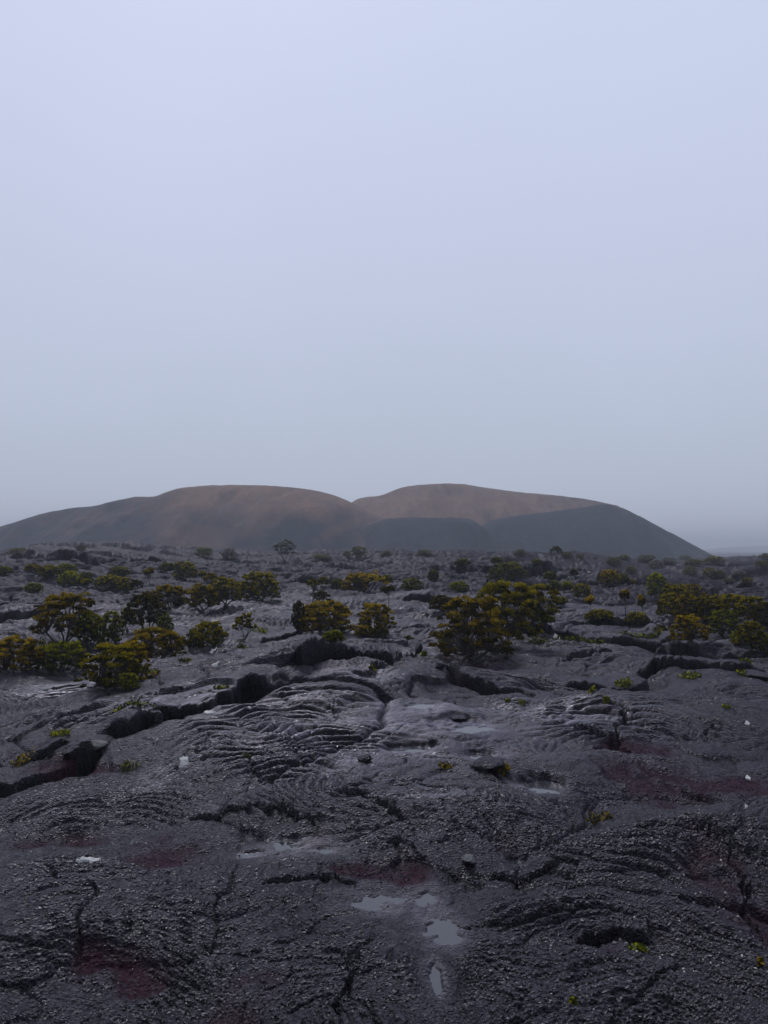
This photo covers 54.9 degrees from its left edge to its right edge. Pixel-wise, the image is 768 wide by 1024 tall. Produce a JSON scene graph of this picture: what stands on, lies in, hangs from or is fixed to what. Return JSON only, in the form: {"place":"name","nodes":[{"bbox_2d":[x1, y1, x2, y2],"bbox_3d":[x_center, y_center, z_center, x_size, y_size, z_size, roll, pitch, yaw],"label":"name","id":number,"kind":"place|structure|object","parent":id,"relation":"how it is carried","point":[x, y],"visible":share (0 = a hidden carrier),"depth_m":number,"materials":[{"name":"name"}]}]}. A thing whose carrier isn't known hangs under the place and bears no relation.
{"place":"outdoors","nodes":[
{"label":"outdoors","id":0,"kind":"place"},
{"bbox_2d":[0,485,382,551],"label":"hill","id":1,"kind":"structure","parent":0,"point":[255,517],"depth_m":177.16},
{"bbox_2d":[0,540,767,1023],"bbox_3d":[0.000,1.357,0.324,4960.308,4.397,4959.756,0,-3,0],"label":"ground","id":2,"kind":"structure","parent":0,"point":[294,696],"depth_m":4.49,"materials":[{"name":"stone"}]},
{"bbox_2d":[10,746,35,767],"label":"herb","id":3,"kind":"object","parent":2,"relation":"on","point":[26,759],"visible":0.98,"depth_m":5.38,"materials":[{"name":"green plant"}]},
{"bbox_2d":[0,634,47,670],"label":"cushion shrub","id":4,"kind":"object","parent":2,"relation":"on","point":[28,646],"visible":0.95,"depth_m":9.57,"materials":[{"name":"green plant"}]},
{"bbox_2d":[23,564,40,575],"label":"open shrub","id":5,"kind":"object","parent":2,"relation":"on","point":[33,567],"visible":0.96,"depth_m":28.33,"materials":[{"name":"green plant"}]},
{"bbox_2d":[23,582,44,592],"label":"cushion shrub","id":6,"kind":"object","parent":2,"relation":"on","point":[32,587],"visible":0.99,"depth_m":22.51,"materials":[{"name":"green plant"}]},
{"bbox_2d":[36,564,57,577],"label":"shrub","id":7,"kind":"object","parent":2,"relation":"on","point":[44,570],"visible":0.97,"depth_m":26.94,"materials":[{"name":"green plant"}]},
{"bbox_2d":[49,728,71,737],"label":"grass tuft","id":8,"kind":"object","parent":2,"relation":"on","point":[63,732],"visible":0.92,"depth_m":5.82,"materials":[{"name":"green plant"}]},
{"bbox_2d":[32,640,89,672],"bbox_3d":[-4.330,1.930,9.924,0.739,0.441,0.734,-3,-4,42],"label":"cushion shrub","id":9,"kind":"object","parent":2,"relation":"on","point":[70,651],"visible":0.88,"depth_m":9.79,"materials":[{"name":"green plant"}]},
{"bbox_2d":[28,591,100,646],"bbox_3d":[-5.192,1.764,12.069,1.098,0.954,1.112,-2,-4,40],"label":"umbrella shrub","id":10,"kind":"object","parent":2,"relation":"on","point":[65,601],"visible":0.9,"depth_m":11.89,"materials":[{"name":"green plant"}]},
{"bbox_2d":[53,563,78,574],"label":"shrub","id":11,"kind":"object","parent":2,"relation":"on","point":[70,567],"visible":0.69,"depth_m":27.05,"materials":[{"name":"green plant"}]},
{"bbox_2d":[56,570,79,585],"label":"shrub","id":12,"kind":"object","parent":2,"relation":"on","point":[68,576],"visible":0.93,"depth_m":25.99,"materials":[{"name":"green plant"}]},
{"bbox_2d":[62,745,80,760],"bbox_3d":[-2.268,1.749,5.360,0.115,0.107,0.116,-3,-4,43],"label":"rock","id":13,"kind":"object","parent":2,"relation":"on","point":[72,752],"visible":0.97,"depth_m":5.33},
{"bbox_2d":[76,856,100,863],"bbox_3d":[-1.500,1.782,3.753,0.111,0.112,0.212,0,-3,0],"label":"paint mark","id":14,"kind":"object","parent":2,"relation":"on","point":[86,859],"visible":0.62,"depth_m":3.73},
{"bbox_2d":[71,610,106,648],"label":"shrub","id":15,"kind":"object","parent":2,"relation":"on","point":[92,634],"visible":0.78,"depth_m":11.85,"materials":[{"name":"green plant"}]},
{"bbox_2d":[91,740,107,750],"bbox_3d":[-2.164,1.760,5.590,0.174,0.083,0.167,-3,-4,44],"label":"rock","id":16,"kind":"object","parent":2,"relation":"on","point":[97,745],"visible":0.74,"depth_m":5.54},
{"bbox_2d":[92,574,120,586],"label":"shrub","id":17,"kind":"object","parent":2,"relation":"on","point":[111,580],"visible":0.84,"depth_m":25.59,"materials":[{"name":"green plant"}]},
{"bbox_2d":[74,642,146,689],"bbox_3d":[-2.868,1.624,7.823,0.664,0.525,0.696,-2,-3,32],"label":"shrub","id":18,"kind":"object","parent":2,"relation":"on","point":[107,679],"visible":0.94,"depth_m":7.70,"materials":[{"name":"green plant"}]},
{"bbox_2d":[96,611,124,643],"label":"shrub","id":19,"kind":"object","parent":2,"relation":"on","point":[114,626],"visible":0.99,"depth_m":11.63,"materials":[{"name":"green plant"}]},
{"bbox_2d":[107,566,131,575],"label":"cushion shrub","id":20,"kind":"object","parent":2,"relation":"on","point":[121,570],"visible":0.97,"depth_m":28.99,"materials":[{"name":"green plant"}]},
{"bbox_2d":[116,577,134,592],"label":"shrub","id":21,"kind":"object","parent":2,"relation":"on","point":[121,584],"visible":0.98,"depth_m":23.35,"materials":[{"name":"green plant"}]},
{"bbox_2d":[116,672,139,690],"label":"cushion shrub","id":22,"kind":"object","parent":2,"relation":"on","point":[124,681],"visible":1,"depth_m":7.52,"materials":[{"name":"green plant"}]},
{"bbox_2d":[116,759,141,772],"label":"grass tuft","id":23,"kind":"object","parent":2,"relation":"on","point":[124,767],"visible":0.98,"depth_m":5.26,"materials":[{"name":"green plant"}]},
{"bbox_2d":[112,639,151,676],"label":"shrub","id":24,"kind":"object","parent":2,"relation":"on","point":[141,654],"visible":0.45,"depth_m":8.43,"materials":[{"name":"green plant"}]},
{"bbox_2d":[112,698,158,712],"bbox_3d":[-2.097,1.851,6.405,0.570,0.504,0.229,0,-3,0],"label":"moss patch","id":25,"kind":"object","parent":2,"relation":"on","point":[136,703],"visible":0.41,"depth_m":6.38,"materials":[{"name":"green plant"}]},
{"bbox_2d":[123,590,167,628],"bbox_3d":[-4.550,1.920,14.052,0.901,0.885,0.887,-1,-3,22],"label":"shrub","id":26,"kind":"object","parent":2,"relation":"on","point":[148,600],"visible":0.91,"depth_m":13.93,"materials":[{"name":"green plant"}]},
{"bbox_2d":[129,626,189,657],"bbox_3d":[-3.416,1.953,11.118,0.931,0.523,0.937,-1,-3,19],"label":"shrub","id":27,"kind":"object","parent":2,"relation":"on","point":[147,638],"visible":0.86,"depth_m":11.01,"materials":[{"name":"green plant"}]},
{"bbox_2d":[156,613,174,629],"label":"shrub","id":28,"kind":"object","parent":2,"relation":"on","point":[167,618],"visible":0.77,"depth_m":13.33,"materials":[{"name":"green plant"}]},
{"bbox_2d":[158,562,173,571],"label":"cushion shrub","id":29,"kind":"object","parent":2,"relation":"on","point":[167,566],"visible":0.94,"depth_m":32.40,"materials":[{"name":"green plant"}]},
{"bbox_2d":[151,584,186,610],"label":"open shrub","id":30,"kind":"object","parent":2,"relation":"on","point":[171,590],"visible":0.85,"depth_m":18.50,"materials":[{"name":"green plant"}]},
{"bbox_2d":[171,561,197,578],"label":"shrub","id":31,"kind":"object","parent":2,"relation":"on","point":[183,569],"visible":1,"depth_m":28.89,"materials":[{"name":"green plant"}]},
{"bbox_2d":[181,583,220,612],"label":"umbrella shrub","id":32,"kind":"object","parent":2,"relation":"on","point":[197,593],"visible":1,"depth_m":18.67,"materials":[{"name":"green plant"}]},
{"bbox_2d":[194,547,212,556],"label":"shrub","id":33,"kind":"object","parent":2,"relation":"on","point":[203,551],"visible":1,"depth_m":46.31,"materials":[{"name":"green plant"}]},
{"bbox_2d":[186,620,229,646],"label":"shrub","id":34,"kind":"object","parent":2,"relation":"on","point":[213,631],"visible":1,"depth_m":11.40,"materials":[{"name":"green plant"}]},
{"bbox_2d":[203,572,217,584],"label":"open shrub","id":35,"kind":"object","parent":2,"relation":"on","point":[212,576],"visible":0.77,"depth_m":24.24,"materials":[{"name":"green plant"}]},
{"bbox_2d":[209,577,243,606],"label":"umbrella shrub","id":36,"kind":"object","parent":2,"relation":"on","point":[228,584],"visible":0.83,"depth_m":19.33,"materials":[{"name":"green plant"}]},
{"bbox_2d":[221,547,238,559],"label":"shrub","id":37,"kind":"object","parent":2,"relation":"on","point":[227,552],"visible":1,"depth_m":46.36,"materials":[{"name":"green plant"}]},
{"bbox_2d":[232,612,256,640],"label":"open shrub","id":38,"kind":"object","parent":2,"relation":"on","point":[247,621],"visible":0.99,"depth_m":13.19,"materials":[{"name":"green plant"}]},
{"bbox_2d":[236,571,280,600],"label":"shrub","id":39,"kind":"object","parent":2,"relation":"on","point":[253,588],"visible":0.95,"depth_m":21.20,"materials":[{"name":"green plant"}]},
{"bbox_2d":[271,539,296,562],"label":"tree","id":40,"kind":"object","parent":2,"relation":"on","point":[282,544],"visible":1,"depth_m":46.60,"materials":[{"name":"green plant"}]},
{"bbox_2d":[273,839,298,850],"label":"puddle","id":41,"kind":"object","parent":2,"relation":"on","point":[281,844],"visible":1,"depth_m":4.18,"materials":[{"name":"grey liquid"}]},
{"bbox_2d":[291,600,305,630],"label":"shrub","id":42,"kind":"object","parent":2,"relation":"on","point":[298,614],"visible":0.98,"depth_m":13.38,"materials":[{"name":"green plant"}]},
{"bbox_2d":[308,847,333,853],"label":"puddle","id":43,"kind":"object","parent":2,"relation":"on","point":[324,850],"visible":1,"depth_m":4.09,"materials":[{"name":"grey liquid"}]},
{"bbox_2d":[312,590,330,601],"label":"open shrub","id":44,"kind":"object","parent":2,"relation":"on","point":[318,594],"visible":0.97,"depth_m":19.36,"materials":[{"name":"green plant"}]},
{"bbox_2d":[296,599,355,632],"bbox_3d":[-1.057,1.929,13.483,1.161,0.663,1.164,-2,-4,38],"label":"cushion shrub","id":45,"kind":"object","parent":2,"relation":"on","point":[338,608],"visible":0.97,"depth_m":13.32,"materials":[{"name":"green plant"}]},
{"bbox_2d":[322,630,345,641],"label":"cushion shrub","id":46,"kind":"object","parent":2,"relation":"on","point":[336,635],"visible":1,"depth_m":8.36,"materials":[{"name":"green plant"}]},
{"bbox_2d":[350,546,367,556],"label":"shrub","id":47,"kind":"object","parent":2,"relation":"on","point":[358,552],"visible":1,"depth_m":48.82,"materials":[{"name":"green plant"}]},
{"bbox_2d":[337,570,389,591],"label":"cushion shrub","id":48,"kind":"object","parent":2,"relation":"on","point":[362,579],"visible":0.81,"depth_m":24.19,"materials":[{"name":"green plant"}]},
{"bbox_2d":[353,624,375,635],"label":"cushion shrub","id":49,"kind":"object","parent":2,"relation":"on","point":[366,630],"visible":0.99,"depth_m":12.99,"materials":[{"name":"green plant"}]},
{"bbox_2d":[357,603,396,628],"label":"umbrella shrub","id":50,"kind":"object","parent":2,"relation":"on","point":[384,618],"visible":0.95,"depth_m":13.29,"materials":[{"name":"green plant"}]},
{"bbox_2d":[351,895,406,911],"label":"puddle","id":51,"kind":"object","parent":2,"relation":"on","point":[370,904],"visible":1,"depth_m":3.51,"materials":[{"name":"grey liquid"}]},
{"bbox_2d":[371,624,389,636],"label":"cushion shrub","id":52,"kind":"object","parent":2,"relation":"on","point":[382,630],"visible":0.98,"depth_m":13.03,"materials":[{"name":"green plant"}]},
{"bbox_2d":[2,636,767,1023],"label":"loose cinders","id":53,"kind":"object","parent":2,"relation":"on","point":[380,882],"visible":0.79,"depth_m":3.75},
{"bbox_2d":[380,585,395,606],"bbox_3d":[0.101,2.196,18.980,0.369,0.650,0.385,2,-4,-35],"label":"sapling","id":54,"kind":"object","parent":2,"relation":"on","point":[387,589],"visible":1,"depth_m":18.94,"materials":[{"name":"green plant"}]},
{"bbox_2d":[21,707,767,1020],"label":"lichen","id":55,"kind":"object","parent":2,"relation":"on","point":[490,970],"visible":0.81,"depth_m":3.23},
{"bbox_2d":[386,746,427,751],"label":"puddle","id":56,"kind":"object","parent":2,"relation":"on","point":[408,749],"visible":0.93,"depth_m":5.73,"materials":[{"name":"grey liquid"}]},
{"bbox_2d":[399,578,424,590],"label":"cushion shrub","id":57,"kind":"object","parent":2,"relation":"on","point":[412,584],"visible":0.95,"depth_m":22.82,"materials":[{"name":"green plant"}]},
{"bbox_2d":[415,893,435,905],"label":"puddle","id":58,"kind":"object","parent":2,"relation":"on","point":[424,899],"visible":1,"depth_m":3.52,"materials":[{"name":"grey liquid"}]},
{"bbox_2d":[427,569,438,581],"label":"shrub","id":59,"kind":"object","parent":2,"relation":"on","point":[432,573],"visible":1,"depth_m":25.78,"materials":[{"name":"green plant"}]},
{"bbox_2d":[429,967,441,994],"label":"puddle","id":60,"kind":"object","parent":2,"relation":"on","point":[434,976],"visible":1,"depth_m":2.85,"materials":[{"name":"grey liquid"}]},
{"bbox_2d":[427,594,453,611],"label":"shrub","id":61,"kind":"object","parent":2,"relation":"on","point":[439,600],"visible":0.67,"depth_m":16.20,"materials":[{"name":"green plant"}]},
{"bbox_2d":[423,919,462,944],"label":"puddle","id":62,"kind":"object","parent":2,"relation":"on","point":[445,931],"visible":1,"depth_m":3.21,"materials":[{"name":"grey liquid"}]},
{"bbox_2d":[449,581,468,591],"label":"cushion shrub","id":63,"kind":"object","parent":2,"relation":"on","point":[459,585],"visible":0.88,"depth_m":22.92,"materials":[{"name":"green plant"}]},
{"bbox_2d":[461,854,474,863],"bbox_3d":[0.443,1.819,3.871,0.077,0.037,0.094,-1,-3,15],"label":"rock","id":64,"kind":"object","parent":2,"relation":"on","point":[468,858],"visible":1,"depth_m":3.85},
{"bbox_2d":[428,594,515,659],"bbox_3d":[1.257,1.661,10.490,1.128,0.993,1.212,1,-3,-26],"label":"shrub","id":65,"kind":"object","parent":2,"relation":"on","point":[465,639],"visible":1,"depth_m":10.35,"materials":[{"name":"green plant"}]},
{"bbox_2d":[452,726,493,733],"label":"puddle","id":66,"kind":"object","parent":2,"relation":"on","point":[469,729],"visible":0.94,"depth_m":6.18,"materials":[{"name":"grey liquid"}]},
{"bbox_2d":[471,755,503,771],"bbox_3d":[0.724,1.774,5.160,0.241,0.111,0.194,-3,-4,44],"label":"rock","id":67,"kind":"object","parent":2,"relation":"on","point":[488,763],"visible":0.86,"depth_m":5.11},
{"bbox_2d":[485,567,504,581],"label":"shrub","id":68,"kind":"object","parent":2,"relation":"on","point":[495,572],"visible":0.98,"depth_m":26.20,"materials":[{"name":"green plant"}]},
{"bbox_2d":[495,761,510,776],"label":"grass tuft","id":69,"kind":"object","parent":2,"relation":"on","point":[502,770],"visible":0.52,"depth_m":5.13,"materials":[{"name":"green plant"}]},
{"bbox_2d":[472,579,546,641],"bbox_3d":[1.992,1.695,11.871,1.305,1.218,1.173,2,-4,-40],"label":"shrub","id":70,"kind":"object","parent":2,"relation":"on","point":[519,619],"visible":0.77,"depth_m":11.71,"materials":[{"name":"green plant"}]},
{"bbox_2d":[495,561,527,579],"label":"shrub","id":71,"kind":"object","parent":2,"relation":"on","point":[511,567],"visible":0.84,"depth_m":27.10,"materials":[{"name":"green plant"}]},
{"bbox_2d":[528,636,549,644],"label":"herb","id":72,"kind":"object","parent":2,"relation":"on","point":[538,640],"visible":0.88,"depth_m":12.34,"materials":[{"name":"green plant"}]},
{"bbox_2d":[519,583,563,618],"bbox_3d":[2.821,1.682,13.459,0.902,0.799,1.002,0,-3,2],"label":"tree","id":73,"kind":"object","parent":2,"relation":"on","point":[551,609],"visible":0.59,"depth_m":13.30,"materials":[{"name":"green plant"}]},
{"bbox_2d":[523,781,562,793],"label":"puddle","id":74,"kind":"object","parent":2,"relation":"on","point":[545,786],"visible":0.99,"depth_m":5.00,"materials":[{"name":"grey liquid"}]},
{"bbox_2d":[543,570,557,579],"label":"cushion shrub","id":75,"kind":"object","parent":2,"relation":"on","point":[550,574],"visible":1,"depth_m":27.93,"materials":[{"name":"green plant"}]},
{"bbox_2d":[553,634,604,643],"bbox_3d":[3.371,2.363,12.689,1.101,0.553,0.333,0,-3,0],"label":"moss patch","id":76,"kind":"object","parent":2,"relation":"on","point":[581,639],"visible":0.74,"depth_m":12.63,"materials":[{"name":"green plant"}]},
{"bbox_2d":[571,583,592,596],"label":"shrub","id":77,"kind":"object","parent":2,"relation":"on","point":[581,590],"visible":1,"depth_m":22.91,"materials":[{"name":"green plant"}]},
{"bbox_2d":[586,811,612,824],"bbox_3d":[1.319,1.865,4.508,0.192,0.082,0.109,0,-3,0],"label":"moss patch","id":78,"kind":"object","parent":2,"relation":"on","point":[597,818],"visible":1,"depth_m":4.50,"materials":[{"name":"green plant"}]},
{"bbox_2d":[584,608,615,620],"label":"cushion shrub","id":79,"kind":"object","parent":2,"relation":"on","point":[595,614],"visible":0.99,"depth_m":15.25,"materials":[{"name":"green plant"}]},
{"bbox_2d":[597,569,621,583],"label":"cushion shrub","id":80,"kind":"object","parent":2,"relation":"on","point":[609,575],"visible":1,"depth_m":26.80,"materials":[{"name":"green plant"}]},
{"bbox_2d":[614,676,632,687],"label":"herb","id":81,"kind":"object","parent":2,"relation":"on","point":[624,683],"visible":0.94,"depth_m":8.38,"materials":[{"name":"green plant"}]},
{"bbox_2d":[619,589,629,617],"bbox_3d":[5.034,1.919,15.473,0.219,0.657,0.228,0,-3,-8],"label":"sapling","id":82,"kind":"object","parent":2,"relation":"on","point":[624,594],"visible":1,"depth_m":15.45,"materials":[{"name":"green plant"}]},
{"bbox_2d":[623,611,650,623],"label":"cushion shrub","id":83,"kind":"object","parent":2,"relation":"on","point":[638,617],"visible":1,"depth_m":15.23,"materials":[{"name":"green plant"}]},
{"bbox_2d":[627,942,648,952],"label":"herb","id":84,"kind":"object","parent":2,"relation":"on","point":[638,947],"visible":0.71,"depth_m":2.93,"materials":[{"name":"green plant"}]},
{"bbox_2d":[618,630,661,638],"bbox_3d":[4.434,2.350,12.772,0.852,0.623,0.273,0,-3,0],"label":"moss patch","id":85,"kind":"object","parent":2,"relation":"on","point":[640,635],"visible":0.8,"depth_m":12.79,"materials":[{"name":"green plant"}]},
{"bbox_2d":[647,559,664,568],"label":"scrub bush","id":86,"kind":"object","parent":2,"relation":"on","point":[659,563],"visible":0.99,"depth_m":43.75,"materials":[{"name":"green plant"}]},
{"bbox_2d":[646,572,666,600],"bbox_3d":[8.636,2.375,23.427,0.686,1.013,0.793,-1,-3,24],"label":"tree","id":87,"kind":"object","parent":2,"relation":"on","point":[654,577],"visible":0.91,"depth_m":23.31,"materials":[{"name":"green plant"}]},
{"bbox_2d":[655,592,681,616],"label":"shrub","id":88,"kind":"object","parent":2,"relation":"on","point":[662,609],"visible":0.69,"depth_m":15.82,"materials":[{"name":"green plant"}]},
{"bbox_2d":[658,582,692,609],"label":"umbrella shrub","id":89,"kind":"object","parent":2,"relation":"on","point":[676,590],"visible":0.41,"depth_m":17.49,"materials":[{"name":"green plant"}]},
{"bbox_2d":[665,613,710,642],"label":"shrub","id":90,"kind":"object","parent":2,"relation":"on","point":[689,620],"visible":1,"depth_m":10.82,"materials":[{"name":"green plant"}]},
{"bbox_2d":[670,594,709,620],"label":"shrub","id":91,"kind":"object","parent":2,"relation":"on","point":[686,601],"visible":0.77,"depth_m":14.48,"materials":[{"name":"green plant"}]},
{"bbox_2d":[678,671,701,678],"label":"herb","id":92,"kind":"object","parent":2,"relation":"on","point":[694,675],"visible":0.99,"depth_m":8.75,"materials":[{"name":"green plant"}]},
{"bbox_2d":[680,583,706,601],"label":"umbrella shrub","id":93,"kind":"object","parent":2,"relation":"on","point":[693,588],"visible":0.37,"depth_m":22.94,"materials":[{"name":"green plant"}]},
{"bbox_2d":[691,593,729,622],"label":"shrub","id":94,"kind":"object","parent":2,"relation":"on","point":[707,601],"visible":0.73,"depth_m":14.28,"materials":[{"name":"green plant"}]},
{"bbox_2d":[703,556,725,562],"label":"scrub bush","id":95,"kind":"object","parent":2,"relation":"on","point":[712,559],"visible":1,"depth_m":50.86,"materials":[{"name":"green plant"}]},
{"bbox_2d":[707,609,744,636],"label":"shrub","id":96,"kind":"object","parent":2,"relation":"on","point":[730,622],"visible":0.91,"depth_m":12.79,"materials":[{"name":"green plant"}]},
{"bbox_2d":[714,593,746,615],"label":"umbrella shrub","id":97,"kind":"object","parent":2,"relation":"on","point":[733,599],"visible":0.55,"depth_m":14.22,"materials":[{"name":"green plant"}]},
{"bbox_2d":[731,620,767,653],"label":"umbrella shrub","id":98,"kind":"object","parent":2,"relation":"on","point":[752,627],"visible":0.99,"depth_m":10.32,"materials":[{"name":"green plant"}]},
{"bbox_2d":[734,596,765,621],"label":"umbrella shrub","id":99,"kind":"object","parent":2,"relation":"on","point":[749,601],"visible":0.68,"depth_m":13.51,"materials":[{"name":"green plant"}]},
{"bbox_2d":[744,669,767,681],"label":"rock","id":100,"kind":"object","parent":2,"relation":"on","point":[756,674],"visible":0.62,"depth_m":8.69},
{"bbox_2d":[748,602,767,629],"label":"shrub","id":101,"kind":"object","parent":2,"relation":"on","point":[761,606],"visible":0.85,"depth_m":12.89,"materials":[{"name":"green plant"}]},
{"bbox_2d":[753,632,767,655],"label":"shrub","id":102,"kind":"object","parent":2,"relation":"on","point":[761,647],"visible":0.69,"depth_m":10.32,"materials":[{"name":"green plant"}]},
{"bbox_2d":[0,0,767,549],"label":"sky","id":103,"kind":"structure","parent":0,"point":[349,250],"materials":[{"name":"blue"}]},
{"bbox_2d":[361,517,503,551],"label":"hill","id":104,"kind":"structure","parent":0,"point":[415,534],"depth_m":172.34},
{"bbox_2d":[352,483,618,525],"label":"hill","id":105,"kind":"structure","parent":0,"point":[481,506],"depth_m":229.86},
{"bbox_2d":[483,504,716,559],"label":"hill","id":106,"kind":"structure","parent":0,"point":[606,529],"depth_m":181.90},
{"bbox_2d":[704,546,767,550],"bbox_3d":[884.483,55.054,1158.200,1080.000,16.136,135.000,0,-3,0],"label":"hill","id":107,"kind":"structure","parent":0,"point":[757,548],"depth_m":1135.92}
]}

